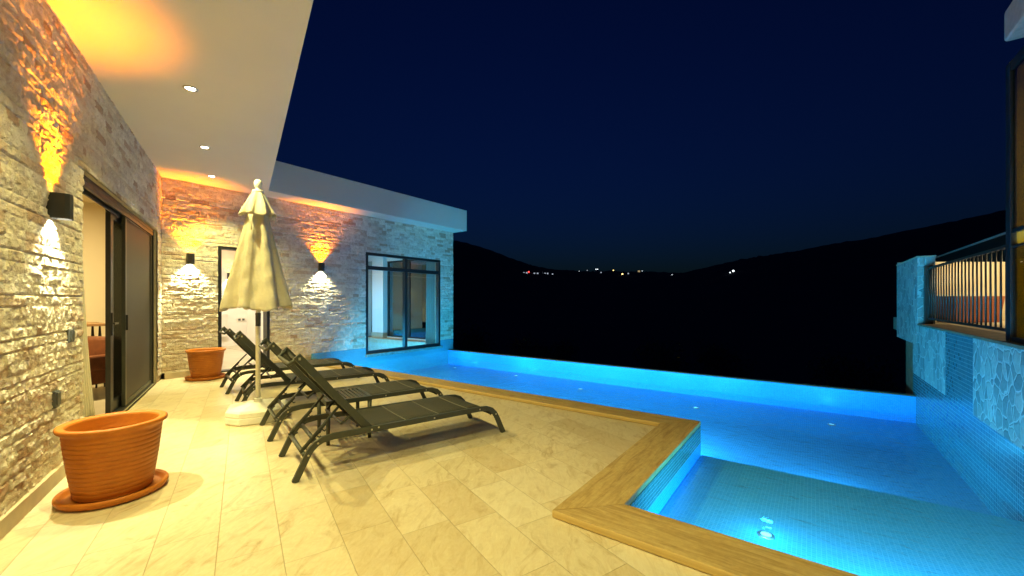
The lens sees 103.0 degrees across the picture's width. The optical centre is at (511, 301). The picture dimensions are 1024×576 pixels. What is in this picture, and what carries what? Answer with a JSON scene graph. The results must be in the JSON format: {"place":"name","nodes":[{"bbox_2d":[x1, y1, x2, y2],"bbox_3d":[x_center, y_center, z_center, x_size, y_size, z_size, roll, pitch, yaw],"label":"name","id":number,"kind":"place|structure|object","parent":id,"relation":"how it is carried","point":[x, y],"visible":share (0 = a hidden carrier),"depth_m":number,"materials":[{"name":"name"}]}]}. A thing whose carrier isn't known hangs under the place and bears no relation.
{"place":"outdoors","nodes":[
{"label":"outdoors","id":0,"kind":"place"},
{"bbox_2d":[0,367,711,575],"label":"patio","id":1,"kind":"structure","parent":0,"point":[478,494],"depth_m":2.80,"materials":[{"name":"beige tile"}]},
{"bbox_2d":[52,410,168,511],"bbox_3d":[-2.907,1.133,2.976,0.608,0.527,0.608,0,0,36],"label":"flower pot","id":2,"kind":"object","parent":1,"relation":"on","point":[109,459],"visible":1,"depth_m":2.81,"materials":[{"name":"ceramic"}]},
{"bbox_2d":[185,347,225,380],"bbox_3d":[-5.540,1.133,7.371,0.608,0.527,0.608,0,0,-27],"label":"flower pot","id":3,"kind":"object","parent":1,"relation":"on","point":[205,364],"visible":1,"depth_m":7.18,"materials":[{"name":"ceramic"}]},
{"bbox_2d":[0,0,466,540],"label":"house","id":4,"kind":"structure","parent":1,"relation":"on","point":[108,122],"depth_m":4.94,"materials":[{"name":"stone"}]},
{"bbox_2d":[52,390,60,408],"bbox_3d":[-3.513,0.755,3.132,0.046,0.130,0.085,0,0,-34],"label":"wall socket","id":5,"kind":"object","parent":4,"relation":"attached to","point":[56,398],"depth_m":3.11,"materials":[{"name":"grey plastic"}]},
{"bbox_2d":[46,192,73,220],"bbox_3d":[-3.438,-0.718,3.086,0.160,0.190,0.105,0,0,-34],"label":"wall lamp","id":6,"kind":"object","parent":4,"relation":"attached to","point":[59,206],"visible":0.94,"depth_m":3.06,"materials":[{"name":"black metal"}]},
{"bbox_2d":[65,329,74,342],"bbox_3d":[-3.691,0.288,3.398,0.042,0.110,0.110,0,0,-34],"label":"wall switch","id":7,"kind":"object","parent":4,"relation":"attached to","point":[70,335],"depth_m":3.37,"materials":[{"name":"grey plastic"}]},
{"bbox_2d":[81,232,94,417],"bbox_3d":[-4.596,0.100,4.344,0.053,2.561,0.823,0,0,-33],"label":"curtain","id":8,"kind":"object","parent":4,"relation":"hanging from","point":[88,404],"visible":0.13,"depth_m":4.42,"materials":[{"name":"beige fabric"}]},
{"bbox_2d":[87,322,104,387],"bbox_3d":[-7.197,0.880,6.332,0.760,1.041,1.172,0,0,36],"label":"chair","id":9,"kind":"object","parent":4,"relation":"on","point":[93,324],"visible":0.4,"depth_m":6.56,"materials":[{"name":"brown wood"}]},
{"bbox_2d":[88,336,104,384],"bbox_3d":[-6.360,0.971,5.927,0.880,0.861,0.820,0,0,6],"label":"armchair","id":10,"kind":"object","parent":4,"relation":"on","point":[96,346],"visible":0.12,"depth_m":5.91,"materials":[{"name":"brown leather"}]},
{"bbox_2d":[82,175,153,413],"bbox_3d":[-5.045,0.095,5.207,0.160,2.601,3.952,0,0,-33],"label":"sliding door","id":11,"kind":"structure","parent":4,"relation":"in","point":[129,242],"depth_m":5.38,"materials":[{"name":"glass"}]},
{"bbox_2d":[182,85,197,91],"bbox_3d":[-3.350,-2.211,4.240,0.132,0.008,0.132,0,0,36],"label":"ceiling downlight","id":12,"kind":"object","parent":4,"relation":"attached to","point":[189,88],"visible":1,"depth_m":4.23,"materials":[{"name":"metal"}]},
{"bbox_2d":[186,253,194,263],"bbox_3d":[-5.965,-0.785,7.551,0.160,0.190,0.105,0,0,36],"label":"wall lamp","id":13,"kind":"object","parent":4,"relation":"attached to","point":[190,258],"visible":1,"depth_m":7.50,"materials":[{"name":"black metal"}]},
{"bbox_2d":[222,314,227,336],"bbox_3d":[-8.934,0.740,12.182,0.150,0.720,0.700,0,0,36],"label":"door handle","id":14,"kind":"object","parent":4,"relation":"attached to","point":[225,320],"depth_m":12.38,"materials":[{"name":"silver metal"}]},
{"bbox_2d":[222,314,226,336],"bbox_3d":[-8.890,0.740,12.151,0.013,0.680,0.660,0,0,36],"label":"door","id":15,"kind":"structure","parent":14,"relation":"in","point":[224,316],"depth_m":12.36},
{"bbox_2d":[218,246,269,371],"bbox_3d":[-5.521,0.159,8.365,0.190,2.474,0.934,0,0,36],"label":"doorway","id":16,"kind":"structure","parent":4,"relation":"in","point":[266,315],"depth_m":7.97,"materials":[{"name":"black metal"}]},
{"bbox_2d":[318,263,324,270],"bbox_3d":[-4.481,-0.805,9.568,0.160,0.190,0.105,0,0,36],"label":"wall lamp","id":17,"kind":"object","parent":4,"relation":"attached to","point":[321,266],"visible":1,"depth_m":9.52,"materials":[{"name":"black metal"}]},
{"bbox_2d":[368,261,371,336],"bbox_3d":[-5.803,-0.090,16.462,0.463,3.020,0.090,0,0,36],"label":"curtain","id":18,"kind":"object","parent":4,"relation":"hanging from","point":[369,301],"visible":0.7,"depth_m":16.40,"materials":[{"name":"fabric"}]},
{"bbox_2d":[365,252,442,357],"bbox_3d":[-3.024,0.091,11.641,0.210,2.737,2.690,0,0,36],"label":"window","id":19,"kind":"structure","parent":4,"relation":"in","point":[404,349],"depth_m":11.63,"materials":[{"name":"black metal"}]},
{"bbox_2d":[387,260,425,338],"bbox_3d":[-3.926,-0.090,15.320,2.360,2.940,0.070,0,0,36],"label":"glass door","id":20,"kind":"structure","parent":4,"relation":"in","point":[416,282],"depth_m":15.22,"materials":[{"name":"glass"}]},
{"bbox_2d":[426,261,434,343],"bbox_3d":[-2.603,-0.090,13.284,0.704,3.020,0.105,0,0,38],"label":"curtain","id":21,"kind":"object","parent":4,"relation":"hanging from","point":[430,308],"visible":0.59,"depth_m":13.30,"materials":[{"name":"fabric"}]},
{"bbox_2d":[219,179,292,425],"bbox_3d":[-3.040,-0.030,4.901,0.730,2.861,0.744,0,0,10],"label":"parasol","id":22,"kind":"object","parent":1,"relation":"on","point":[256,282],"visible":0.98,"depth_m":4.71,"materials":[{"name":"beige fabric"}]},
{"bbox_2d":[219,326,359,393],"bbox_3d":[-3.764,0.909,7.015,2.054,0.999,0.697,0,0,-42],"label":"sun lounger","id":23,"kind":"object","parent":1,"relation":"on","point":[242,345],"visible":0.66,"depth_m":6.63,"materials":[{"name":"metal"}]},
{"bbox_2d":[233,331,388,401],"bbox_3d":[-2.862,0.909,6.005,2.054,0.999,0.697,0,0,-36],"label":"sun lounger","id":24,"kind":"object","parent":1,"relation":"on","point":[337,374],"visible":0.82,"depth_m":5.73,"materials":[{"name":"metal"}]},
{"bbox_2d":[317,387,371,445],"bbox_3d":[-1.758,1.185,4.257,0.440,0.430,0.500,0,0,-35],"label":"side table","id":25,"kind":"object","parent":1,"relation":"on","point":[359,395],"visible":0.72,"depth_m":4.18,"materials":[{"name":"grey metal"}]},
{"bbox_2d":[258,338,442,441],"bbox_3d":[-1.836,0.909,4.921,2.054,0.999,0.697,0,0,-37],"label":"sun lounger","id":26,"kind":"object","parent":1,"relation":"on","point":[391,388],"visible":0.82,"depth_m":4.68,"materials":[{"name":"metal"}]},
{"bbox_2d":[277,347,504,482],"bbox_3d":[-1.094,0.909,4.003,2.054,0.999,0.697,0,0,-37],"label":"sun lounger","id":27,"kind":"object","parent":1,"relation":"on","point":[384,417],"visible":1,"depth_m":3.71,"materials":[{"name":"grey metal"}]},
{"bbox_2d":[312,349,1023,575],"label":"swimming pool","id":28,"kind":"structure","parent":1,"relation":"in","point":[872,483],"depth_m":3.98,"materials":[{"name":"liquid"}]},
{"bbox_2d":[757,530,774,539],"bbox_3d":[1.874,1.722,3.003,0.116,0.015,0.116,0,0,36],"label":"pool light","id":29,"kind":"object","parent":28,"relation":"on","point":[763,534],"visible":1,"depth_m":2.99,"materials":[{"name":"metal"}]},
{"bbox_2d":[906,324,1023,521],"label":"retaining wall","id":30,"kind":"structure","parent":28,"relation":"on","point":[965,386],"depth_m":4.21,"materials":[{"name":"tile"}]},
{"bbox_2d":[896,255,935,344],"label":"stone pier","id":31,"kind":"structure","parent":30,"relation":"on","point":[910,294],"depth_m":6.85,"materials":[{"name":"stone"}]},
{"bbox_2d":[276,0,1023,272],"label":"sky","id":32,"kind":"structure","parent":0,"point":[676,136],"materials":[{"name":"blue"}]},
{"bbox_2d":[453,210,1005,392],"bbox_3d":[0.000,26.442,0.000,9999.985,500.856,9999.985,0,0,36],"label":"hills","id":33,"kind":"structure","parent":0,"point":[785,316],"depth_m":271.05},
{"bbox_2d":[893,317,1005,333],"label":"terrace","id":34,"kind":"structure","parent":0,"point":[936,322],"depth_m":6.93,"materials":[{"name":"stone"}]},
{"bbox_2d":[897,262,1004,320],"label":"wall","id":35,"kind":"structure","parent":34,"relation":"on","point":[998,283],"depth_m":8.20,"materials":[{"name":"stone"}]},
{"bbox_2d":[924,245,1005,331],"bbox_3d":[5.467,-0.100,4.954,0.090,0.908,3.560,0,0,36],"label":"railing","id":36,"kind":"object","parent":34,"relation":"on","point":[930,293],"visible":0.84,"depth_m":4.82,"materials":[{"name":"black metal"}]},
{"bbox_2d":[935,232,1005,261],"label":"boundary wall","id":37,"kind":"structure","parent":34,"relation":"on","point":[998,240],"depth_m":12.03,"materials":[{"name":"metal"}]},
{"bbox_2d":[1004,0,1023,343],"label":"pavilion","id":38,"kind":"structure","parent":34,"relation":"on","point":[1014,21],"depth_m":3.51,"materials":[{"name":"black metal"}]},
{"bbox_2d":[937,296,1004,322],"bbox_3d":[8.280,0.145,7.400,0.899,0.470,0.399,0,0,0],"label":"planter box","id":39,"kind":"object","parent":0,"point":[998,308],"visible":0.54,"depth_m":7.22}
]}

